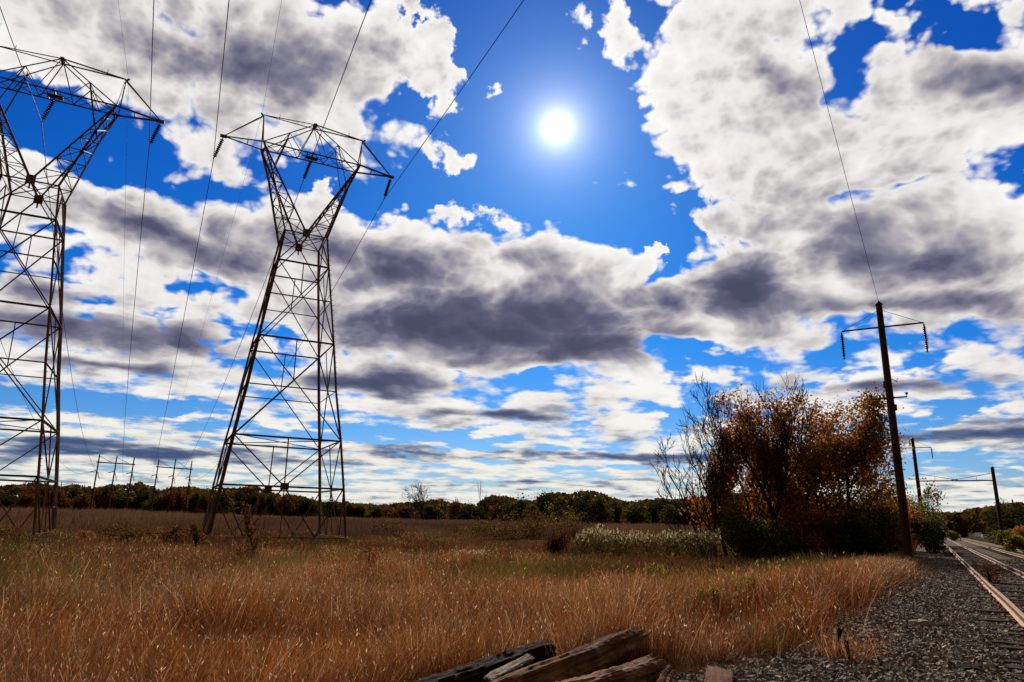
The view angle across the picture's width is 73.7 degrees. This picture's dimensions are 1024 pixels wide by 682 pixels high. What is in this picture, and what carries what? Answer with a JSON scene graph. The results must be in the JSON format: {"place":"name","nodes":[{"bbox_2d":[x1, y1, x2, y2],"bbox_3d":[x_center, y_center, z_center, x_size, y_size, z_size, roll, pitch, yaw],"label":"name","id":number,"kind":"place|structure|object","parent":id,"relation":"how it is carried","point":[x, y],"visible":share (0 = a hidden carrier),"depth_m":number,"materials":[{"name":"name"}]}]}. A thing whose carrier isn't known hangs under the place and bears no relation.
{"place":"outdoors","nodes":[
{"label":"outdoors","id":0,"kind":"place"},
{"bbox_2d":[49,562,851,681],"bbox_3d":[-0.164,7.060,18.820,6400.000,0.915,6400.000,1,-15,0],"label":"ground","id":1,"kind":"structure","parent":0,"point":[701,647],"depth_m":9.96,"materials":[{"name":"plant"}]},
{"bbox_2d":[0,490,21,508],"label":"distant tree","id":2,"kind":"object","parent":1,"relation":"on","point":[8,501],"visible":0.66,"depth_m":228.92,"materials":[{"name":"green plant"}]},
{"bbox_2d":[15,491,34,509],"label":"distant tree","id":3,"kind":"object","parent":1,"relation":"on","point":[26,499],"visible":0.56,"depth_m":236.20,"materials":[{"name":"brown plant"}]},
{"bbox_2d":[47,487,74,510],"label":"distant tree","id":4,"kind":"object","parent":1,"relation":"on","point":[63,502],"visible":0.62,"depth_m":229.32,"materials":[{"name":"brown plant"}]},
{"bbox_2d":[0,45,164,538],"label":"lattice tower","id":5,"kind":"structure","parent":1,"relation":"on","point":[30,179],"depth_m":52.88,"materials":[{"name":"metal"}]},
{"bbox_2d":[0,7,95,469],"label":"power line","id":6,"kind":"object","parent":5,"relation":"hanging from","point":[48,190],"visible":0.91,"depth_m":56.35,"materials":[{"name":"metal"}]},
{"bbox_2d":[73,489,95,510],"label":"distant tree","id":7,"kind":"object","parent":1,"relation":"on","point":[82,503],"visible":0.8,"depth_m":232.46,"materials":[{"name":"brown plant"}]},
{"bbox_2d":[89,455,134,510],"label":"pole frame","id":8,"kind":"object","parent":1,"relation":"on","point":[115,463],"visible":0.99,"depth_m":233.96,"materials":[{"name":"brown wood"}]},
{"bbox_2d":[123,0,153,475],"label":"power line","id":9,"kind":"object","parent":8,"relation":"hanging from","point":[145,186],"visible":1,"depth_m":59.15,"materials":[{"name":"metal"}]},
{"bbox_2d":[76,521,149,542],"bbox_3d":[-27.087,13.485,47.282,4.953,1.992,4.390,1,-15,0],"label":"brush","id":10,"kind":"object","parent":1,"relation":"on","point":[133,534],"visible":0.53,"depth_m":47.20,"materials":[{"name":"brown plant"}]},
{"bbox_2d":[110,488,137,510],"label":"distant tree","id":11,"kind":"object","parent":1,"relation":"on","point":[123,495],"visible":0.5,"depth_m":260.55,"materials":[{"name":"green plant"}]},
{"bbox_2d":[129,488,154,511],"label":"distant tree","id":12,"kind":"object","parent":1,"relation":"on","point":[140,500],"visible":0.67,"depth_m":266.20,"materials":[{"name":"green plant"}]},
{"bbox_2d":[139,493,177,512],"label":"distant tree","id":13,"kind":"object","parent":1,"relation":"on","point":[157,505],"visible":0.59,"depth_m":262.62,"materials":[{"name":"green plant"}]},
{"bbox_2d":[160,487,176,512],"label":"distant tree","id":14,"kind":"object","parent":1,"relation":"on","point":[166,501],"visible":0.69,"depth_m":263.86,"materials":[{"name":"green plant"}]},
{"bbox_2d":[151,459,192,512],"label":"pole frame","id":15,"kind":"object","parent":1,"relation":"on","point":[174,468],"visible":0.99,"depth_m":246.47,"materials":[{"name":"brown wood"}]},
{"bbox_2d":[151,0,229,477],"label":"power line","id":16,"kind":"object","parent":15,"relation":"hanging from","point":[206,195],"visible":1,"depth_m":60.82,"materials":[{"name":"metal"}]},
{"bbox_2d":[190,0,523,480],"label":"power line","id":17,"kind":"object","parent":15,"relation":"hanging from","point":[395,183],"visible":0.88,"depth_m":59.77,"materials":[{"name":"metal"}]},
{"bbox_2d":[139,523,205,544],"bbox_3d":[-23.234,13.535,47.000,3.932,1.935,3.958,1,-15,0],"label":"brush","id":18,"kind":"object","parent":1,"relation":"on","point":[175,533],"visible":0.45,"depth_m":46.45,"materials":[{"name":"brown plant"}]},
{"bbox_2d":[167,487,189,512],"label":"distant tree","id":19,"kind":"object","parent":1,"relation":"on","point":[180,502],"visible":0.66,"depth_m":270.37,"materials":[{"name":"brown plant"}]},
{"bbox_2d":[186,490,202,513],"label":"distant tree","id":20,"kind":"object","parent":1,"relation":"on","point":[192,502],"visible":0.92,"depth_m":251.43,"materials":[{"name":"green plant"}]},
{"bbox_2d":[188,523,207,549],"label":"sapling","id":21,"kind":"object","parent":1,"relation":"on","point":[195,535],"visible":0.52,"depth_m":31.65,"materials":[{"name":"brown plant"}]},
{"bbox_2d":[207,490,237,514],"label":"distant tree","id":22,"kind":"object","parent":1,"relation":"on","point":[223,503],"visible":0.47,"depth_m":252.06,"materials":[{"name":"green plant"}]},
{"bbox_2d":[226,541,254,563],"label":"weed shrub","id":23,"kind":"object","parent":1,"relation":"on","point":[244,549],"visible":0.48,"depth_m":26.59,"materials":[{"name":"brown plant"}]},
{"bbox_2d":[236,491,259,515],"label":"distant tree","id":24,"kind":"object","parent":1,"relation":"on","point":[252,500],"visible":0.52,"depth_m":269.28,"materials":[{"name":"green plant"}]},
{"bbox_2d":[237,501,262,558],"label":"sapling","id":25,"kind":"object","parent":1,"relation":"on","point":[248,519],"visible":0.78,"depth_m":29.66,"materials":[{"name":"brown plant"}]},
{"bbox_2d":[22,537,499,565],"bbox_3d":[-7.491,8.466,27.485,20.184,1.253,8.211,11,-18,-33],"label":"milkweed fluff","id":26,"kind":"object","parent":1,"relation":"on","point":[130,550],"visible":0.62,"depth_m":22.30,"materials":[{"name":"plant"}]},
{"bbox_2d":[273,493,291,515],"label":"distant tree","id":27,"kind":"object","parent":1,"relation":"on","point":[286,508],"visible":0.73,"depth_m":253.98,"materials":[{"name":"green plant"}]},
{"bbox_2d":[200,113,393,541],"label":"lattice tower","id":28,"kind":"structure","parent":1,"relation":"on","point":[284,486],"depth_m":59.54,"materials":[{"name":"metal"}]},
{"bbox_2d":[168,0,370,478],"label":"power line","id":29,"kind":"object","parent":28,"relation":"hanging from","point":[300,187],"visible":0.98,"depth_m":57.95,"materials":[{"name":"metal"}]},
{"bbox_2d":[290,495,325,516],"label":"distant tree","id":30,"kind":"object","parent":1,"relation":"on","point":[304,506],"visible":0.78,"depth_m":255.46,"materials":[{"name":"green plant"}]},
{"bbox_2d":[0,505,736,556],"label":"reed bed","id":31,"kind":"object","parent":1,"relation":"on","point":[88,520],"visible":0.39,"depth_m":68.67,"materials":[{"name":"brown plant"}]},
{"bbox_2d":[364,503,386,518],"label":"distant tree","id":32,"kind":"object","parent":1,"relation":"on","point":[376,512],"visible":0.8,"depth_m":234.73,"materials":[{"name":"green plant"}]},
{"bbox_2d":[369,520,409,536],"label":"brush","id":33,"kind":"object","parent":1,"relation":"on","point":[388,527],"visible":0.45,"depth_m":68.66,"materials":[{"name":"brown plant"}]},
{"bbox_2d":[386,503,420,519],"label":"distant tree","id":34,"kind":"object","parent":1,"relation":"on","point":[400,513],"visible":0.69,"depth_m":229.40,"materials":[{"name":"brown plant"}]},
{"bbox_2d":[0,536,808,609],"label":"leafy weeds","id":35,"kind":"object","parent":1,"relation":"on","point":[663,571],"visible":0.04,"depth_m":27.00,"materials":[{"name":"green plant"}]},
{"bbox_2d":[399,481,431,520],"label":"bare tree","id":36,"kind":"object","parent":1,"relation":"on","point":[420,490],"visible":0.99,"depth_m":143.68,"materials":[{"name":"brown plant"}]},
{"bbox_2d":[0,526,839,587],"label":"field weeds","id":37,"kind":"object","parent":1,"relation":"on","point":[473,546],"visible":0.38,"depth_m":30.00,"materials":[{"name":"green plant"}]},
{"bbox_2d":[416,500,448,519],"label":"distant tree","id":38,"kind":"object","parent":1,"relation":"on","point":[432,512],"visible":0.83,"depth_m":230.49,"materials":[{"name":"green plant"}]},
{"bbox_2d":[445,497,462,519],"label":"distant tree","id":39,"kind":"object","parent":1,"relation":"on","point":[456,504],"visible":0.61,"depth_m":218.30,"materials":[{"name":"green plant"}]},
{"bbox_2d":[0,542,927,681],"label":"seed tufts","id":40,"kind":"object","parent":1,"relation":"on","point":[397,606],"visible":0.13,"depth_m":11.79,"materials":[{"name":"plant"}]},
{"bbox_2d":[452,504,492,520],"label":"distant tree","id":41,"kind":"object","parent":1,"relation":"on","point":[474,514],"visible":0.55,"depth_m":209.42,"materials":[{"name":"green plant"}]},
{"bbox_2d":[456,517,508,537],"bbox_3d":[-2.722,17.741,63.374,4.663,2.952,3.543,-4,-16,19],"label":"brush","id":42,"kind":"object","parent":1,"relation":"on","point":[478,529],"visible":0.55,"depth_m":63.50,"materials":[{"name":"brown plant"}]},
{"bbox_2d":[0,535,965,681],"bbox_3d":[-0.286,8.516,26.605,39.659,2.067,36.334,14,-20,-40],"label":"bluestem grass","id":43,"kind":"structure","parent":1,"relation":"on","point":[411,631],"depth_m":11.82,"materials":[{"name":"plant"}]},
{"bbox_2d":[411,639,556,681],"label":"old sleeper","id":44,"kind":"object","parent":1,"relation":"on","point":[478,670],"visible":0.56,"depth_m":7.82,"materials":[{"name":"wood"}]},
{"bbox_2d":[484,653,533,681],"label":"splintered board","id":45,"kind":"object","parent":44,"relation":"on","point":[511,666],"visible":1,"depth_m":7.44,"materials":[{"name":"wood"}]},
{"bbox_2d":[471,519,528,540],"bbox_3d":[-0.985,16.850,59.265,5.096,2.747,3.604,1,-15,0],"label":"brush","id":46,"kind":"object","parent":1,"relation":"on","point":[513,532],"visible":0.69,"depth_m":59.02,"materials":[{"name":"brown plant"}]},
{"bbox_2d":[488,494,512,521],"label":"distant tree","id":47,"kind":"object","parent":1,"relation":"on","point":[497,511],"visible":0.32,"depth_m":209.69,"materials":[{"name":"green plant"}]},
{"bbox_2d":[0,481,1023,539],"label":"distant wood","id":48,"kind":"object","parent":1,"relation":"on","point":[963,522],"visible":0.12,"depth_m":268.56,"materials":[{"name":"plant"}]},
{"bbox_2d":[496,493,530,521],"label":"distant tree","id":49,"kind":"object","parent":1,"relation":"on","point":[510,507],"visible":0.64,"depth_m":199.80,"materials":[{"name":"green plant"}]},
{"bbox_2d":[493,508,544,537],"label":"brush","id":50,"kind":"object","parent":1,"relation":"on","point":[513,519],"visible":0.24,"depth_m":65.76,"materials":[{"name":"brown plant"}]},
{"bbox_2d":[511,516,558,541],"bbox_3d":[1.993,17.502,62.164,4.640,3.015,3.408,11,-18,-33],"label":"brush","id":51,"kind":"object","parent":1,"relation":"on","point":[527,524],"visible":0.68,"depth_m":61.61,"materials":[{"name":"brown plant"}]},
{"bbox_2d":[527,488,566,522],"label":"distant tree","id":52,"kind":"object","parent":1,"relation":"on","point":[541,501],"visible":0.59,"depth_m":173.41,"materials":[{"name":"green plant"}]},
{"bbox_2d":[521,505,589,537],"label":"brush","id":53,"kind":"object","parent":1,"relation":"on","point":[548,518],"visible":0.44,"depth_m":65.48,"materials":[{"name":"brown plant"}]},
{"bbox_2d":[541,525,571,558],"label":"shrub","id":54,"kind":"object","parent":1,"relation":"on","point":[556,544],"visible":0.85,"depth_m":38.07,"materials":[{"name":"brown plant"}]},
{"bbox_2d":[491,627,647,681],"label":"old sleeper","id":55,"kind":"object","parent":1,"relation":"on","point":[597,654],"visible":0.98,"depth_m":7.46,"materials":[{"name":"wood"}]},
{"bbox_2d":[543,488,610,524],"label":"tree","id":56,"kind":"object","parent":1,"relation":"on","point":[574,514],"visible":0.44,"depth_m":110.25,"materials":[{"name":"green plant"}]},
{"bbox_2d":[557,519,597,543],"bbox_3d":[5.435,16.400,57.399,4.092,2.915,3.644,1,-15,0],"label":"brush","id":57,"kind":"object","parent":1,"relation":"on","point":[573,528],"visible":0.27,"depth_m":57.25,"materials":[{"name":"brown plant"}]},
{"bbox_2d":[565,490,606,523],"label":"distant tree","id":58,"kind":"object","parent":1,"relation":"on","point":[579,506],"visible":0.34,"depth_m":173.74,"materials":[{"name":"green plant"}]},
{"bbox_2d":[587,494,614,523],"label":"distant tree","id":59,"kind":"object","parent":1,"relation":"on","point":[603,515],"visible":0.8,"depth_m":166.70,"materials":[{"name":"green plant"}]},
{"bbox_2d":[556,654,666,681],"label":"old sleeper","id":60,"kind":"object","parent":1,"relation":"on","point":[643,669],"visible":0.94,"depth_m":7.01,"materials":[{"name":"wood"}]},
{"bbox_2d":[603,497,626,524],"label":"distant tree","id":61,"kind":"object","parent":1,"relation":"on","point":[618,510],"visible":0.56,"depth_m":180.73,"materials":[{"name":"green plant"}]},
{"bbox_2d":[620,498,651,524],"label":"distant tree","id":62,"kind":"object","parent":1,"relation":"on","point":[632,514],"visible":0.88,"depth_m":167.91,"materials":[{"name":"green plant"}]},
{"bbox_2d":[568,523,721,563],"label":"flowering weeds","id":63,"kind":"object","parent":1,"relation":"on","point":[620,539],"visible":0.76,"depth_m":35.96,"materials":[{"name":"plant"}]},
{"bbox_2d":[641,495,668,523],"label":"distant tree","id":64,"kind":"object","parent":1,"relation":"on","point":[653,514],"visible":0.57,"depth_m":179.21,"materials":[{"name":"green plant"}]},
{"bbox_2d":[657,501,688,525],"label":"distant tree","id":65,"kind":"object","parent":1,"relation":"on","point":[674,514],"visible":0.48,"depth_m":162.83,"materials":[{"name":"green plant"}]},
{"bbox_2d":[649,434,727,556],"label":"bare tree","id":66,"kind":"object","parent":1,"relation":"on","point":[684,496],"visible":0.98,"depth_m":39.58,"materials":[{"name":"brown plant"}]},
{"bbox_2d":[674,499,706,525],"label":"distant tree","id":67,"kind":"object","parent":1,"relation":"on","point":[688,519],"visible":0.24,"depth_m":161.69,"materials":[{"name":"green plant"}]},
{"bbox_2d":[665,416,731,557],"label":"bare tree","id":68,"kind":"object","parent":1,"relation":"on","point":[713,502],"visible":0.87,"depth_m":40.41,"materials":[{"name":"brown plant"}]},
{"bbox_2d":[697,584,735,615],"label":"weed shrub","id":69,"kind":"object","parent":1,"relation":"on","point":[711,591],"visible":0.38,"depth_m":14.83,"materials":[{"name":"green plant"}]},
{"bbox_2d":[676,373,773,558],"bbox_3d":[12.399,8.528,41.079,5.358,13.820,6.388,1,-15,0],"label":"bare tree","id":70,"kind":"object","parent":1,"relation":"on","point":[718,496],"visible":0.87,"depth_m":40.76,"materials":[{"name":"brown plant"}]},
{"bbox_2d":[677,417,780,556],"bbox_3d":[13.117,9.994,42.745,5.388,10.838,6.478,12,-18,-35],"label":"oak tree","id":71,"kind":"object","parent":1,"relation":"on","point":[727,493],"visible":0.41,"depth_m":42.39,"materials":[{"name":"brown plant"}]},
{"bbox_2d":[710,506,769,562],"bbox_3d":[13.778,11.601,40.224,3.960,3.837,3.872,1,-15,0],"label":"shrub","id":72,"kind":"object","parent":1,"relation":"on","point":[738,531],"visible":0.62,"depth_m":39.46,"materials":[{"name":"green plant"}]},
{"bbox_2d":[724,572,765,606],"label":"weed shrub","id":73,"kind":"object","parent":1,"relation":"on","point":[751,578],"visible":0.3,"depth_m":16.14,"materials":[{"name":"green plant"}]},
{"bbox_2d":[698,405,793,519],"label":"bare tree","id":74,"kind":"object","parent":1,"relation":"on","point":[752,480],"visible":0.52,"depth_m":41.57,"materials":[{"name":"brown plant"}]},
{"bbox_2d":[690,389,804,519],"bbox_3d":[13.705,8.753,40.845,6.953,13.341,3.436,-12,-20,41],"label":"bare tree","id":75,"kind":"object","parent":1,"relation":"on","point":[769,503],"visible":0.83,"depth_m":40.58,"materials":[{"name":"brown plant"}]},
{"bbox_2d":[733,513,801,563],"bbox_3d":[14.729,11.629,39.352,3.993,3.385,3.165,1,-15,0],"label":"shrub","id":76,"kind":"object","parent":1,"relation":"on","point":[761,530],"visible":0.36,"depth_m":39.01,"materials":[{"name":"green plant"}]},
{"bbox_2d":[729,382,826,525],"bbox_3d":[16.530,9.039,43.053,7.375,13.447,8.051,1,-15,0],"label":"oak tree","id":77,"kind":"object","parent":1,"relation":"on","point":[770,451],"visible":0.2,"depth_m":43.37,"materials":[{"name":"brown plant"}]},
{"bbox_2d":[757,520,806,560],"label":"shrub","id":78,"kind":"object","parent":1,"relation":"on","point":[788,544],"visible":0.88,"depth_m":38.04,"materials":[{"name":"green plant"}]},
{"bbox_2d":[753,372,815,562],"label":"bare tree","id":79,"kind":"object","parent":1,"relation":"on","point":[781,489],"visible":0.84,"depth_m":40.59,"materials":[{"name":"brown plant"}]},
{"bbox_2d":[693,382,917,556],"bbox_3d":[19.210,9.632,44.240,13.226,13.817,8.670,-5,-16,22],"label":"oak tree","id":80,"kind":"object","parent":1,"relation":"on","point":[723,403],"visible":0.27,"depth_m":44.53,"materials":[{"name":"orange plant"}]},
{"bbox_2d":[766,498,844,559],"bbox_3d":[16.923,11.108,39.186,4.492,4.138,3.979,1,-15,0],"label":"shrub","id":81,"kind":"object","parent":1,"relation":"on","point":[788,516],"visible":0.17,"depth_m":39.31,"materials":[{"name":"green plant"}]},
{"bbox_2d":[724,383,887,555],"bbox_3d":[17.674,8.995,42.520,10.249,13.510,8.734,1,-15,0],"label":"oak tree","id":82,"kind":"object","parent":1,"relation":"on","point":[821,421],"visible":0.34,"depth_m":42.36,"materials":[{"name":"brown plant"}]},
{"bbox_2d":[725,398,890,521],"bbox_3d":[18.491,9.712,43.247,9.316,12.610,9.042,-3,-15,15],"label":"oak tree","id":83,"kind":"object","parent":1,"relation":"on","point":[842,457],"visible":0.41,"depth_m":42.14,"materials":[{"name":"orange plant"}]},
{"bbox_2d":[788,504,863,558],"bbox_3d":[17.197,10.717,37.457,2.815,3.518,3.961,15,-20,-42],"label":"shrub","id":84,"kind":"object","parent":1,"relation":"on","point":[815,528],"visible":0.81,"depth_m":37.38,"materials":[{"name":"green plant"}]},
{"bbox_2d":[766,381,904,556],"bbox_3d":[19.200,8.560,40.312,8.150,12.436,6.823,1,-15,0],"label":"oak tree","id":85,"kind":"object","parent":1,"relation":"on","point":[869,438],"visible":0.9,"depth_m":39.86,"materials":[{"name":"orange plant"}]},
{"bbox_2d":[824,514,895,559],"bbox_3d":[18.267,10.630,36.383,3.252,2.745,3.355,1,-15,0],"label":"shrub","id":86,"kind":"object","parent":1,"relation":"on","point":[873,545],"visible":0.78,"depth_m":35.59,"materials":[{"name":"green plant"}]},
{"bbox_2d":[823,497,916,553],"bbox_3d":[19.952,10.484,37.917,4.367,3.606,3.912,1,-15,0],"label":"shrub","id":87,"kind":"object","parent":1,"relation":"on","point":[878,516],"visible":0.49,"depth_m":37.56,"materials":[{"name":"green plant"}]},
{"bbox_2d":[840,465,907,516],"bbox_3d":[22.947,11.006,43.572,5.476,7.414,4.221,9,-17,-28],"label":"bush","id":88,"kind":"object","parent":1,"relation":"on","point":[868,494],"visible":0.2,"depth_m":43.13,"materials":[{"name":"brown plant"}]},
{"bbox_2d":[840,301,928,561],"bbox_3d":[18.806,4.340,33.678,3.908,13.270,0.410,-8,-17,31],"label":"catenary pole","id":89,"kind":"object","parent":1,"relation":"on","point":[900,487],"visible":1,"depth_m":33.70,"materials":[{"name":"paint"}]},
{"bbox_2d":[755,538,1021,678],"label":"gravel","id":90,"kind":"structure","parent":1,"relation":"on","point":[922,551],"depth_m":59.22,"materials":[{"name":"gravel"}]},
{"bbox_2d":[657,664,679,681],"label":"wood chunk","id":91,"kind":"object","parent":90,"relation":"on","point":[668,674],"visible":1,"depth_m":7.03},
{"bbox_2d":[704,665,733,681],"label":"wood block","id":92,"kind":"object","parent":90,"relation":"on","point":[715,674],"depth_m":6.97,"materials":[{"name":"wood"}]},
{"bbox_2d":[677,555,1023,681],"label":"ballast","id":93,"kind":"structure","parent":90,"relation":"on","point":[914,658],"depth_m":9.42,"materials":[{"name":"gravel"}]},
{"bbox_2d":[872,500,919,555],"bbox_3d":[21.494,10.805,39.131,3.320,3.499,2.740,1,-15,0],"label":"shrub","id":94,"kind":"object","parent":90,"relation":"on","point":[897,538],"visible":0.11,"depth_m":38.66,"materials":[{"name":"green plant"}]},
{"bbox_2d":[944,544,1023,626],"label":"rail","id":95,"kind":"object","parent":90,"relation":"on","point":[1016,613],"visible":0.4,"depth_m":15.42,"materials":[{"name":"metal"}]},
{"bbox_2d":[946,538,1023,577],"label":"rail","id":96,"kind":"object","parent":90,"relation":"on","point":[1015,571],"visible":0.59,"depth_m":33.40,"materials":[{"name":"metal"}]},
{"bbox_2d":[906,480,947,523],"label":"oak tree","id":97,"kind":"object","parent":1,"relation":"on","point":[926,494],"visible":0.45,"depth_m":77.03,"materials":[{"name":"green plant"}]},
{"bbox_2d":[908,502,946,543],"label":"shrub","id":98,"kind":"object","parent":1,"relation":"on","point":[928,512],"visible":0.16,"depth_m":66.40,"materials":[{"name":"green plant"}]},
{"bbox_2d":[909,510,946,554],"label":"shrub","id":99,"kind":"object","parent":1,"relation":"on","point":[928,532],"visible":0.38,"depth_m":46.44,"materials":[{"name":"green plant"}]},
{"bbox_2d":[900,438,1003,544],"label":"catenary portal","id":100,"kind":"object","parent":1,"relation":"on","point":[998,508],"visible":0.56,"depth_m":77.98,"materials":[{"name":"paint"}]},
{"bbox_2d":[972,558,1005,581],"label":"shrub","id":101,"kind":"object","parent":1,"relation":"on","point":[989,575],"visible":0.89,"depth_m":21.37,"materials":[{"name":"brown plant"}]},
{"bbox_2d":[977,498,1017,541],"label":"distant tree","id":102,"kind":"object","parent":1,"relation":"on","point":[1002,511],"visible":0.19,"depth_m":103.50,"materials":[{"name":"green plant"}]},
{"bbox_2d":[982,505,1023,524],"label":"distant tree","id":103,"kind":"object","parent":1,"relation":"on","point":[1019,514],"visible":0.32,"depth_m":94.29,"materials":[{"name":"green plant"}]},
{"bbox_2d":[989,514,1023,544],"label":"distant tree","id":104,"kind":"object","parent":1,"relation":"on","point":[1008,523],"visible":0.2,"depth_m":82.90,"materials":[{"name":"green plant"}]},
{"bbox_2d":[1001,534,1023,552],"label":"shrub","id":105,"kind":"object","parent":1,"relation":"on","point":[1012,543],"visible":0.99,"depth_m":54.70,"materials":[{"name":"green plant"}]},
{"bbox_2d":[0,0,1023,519],"label":"sky","id":106,"kind":"structure","parent":0,"point":[623,202],"materials":[{"name":"blue"}]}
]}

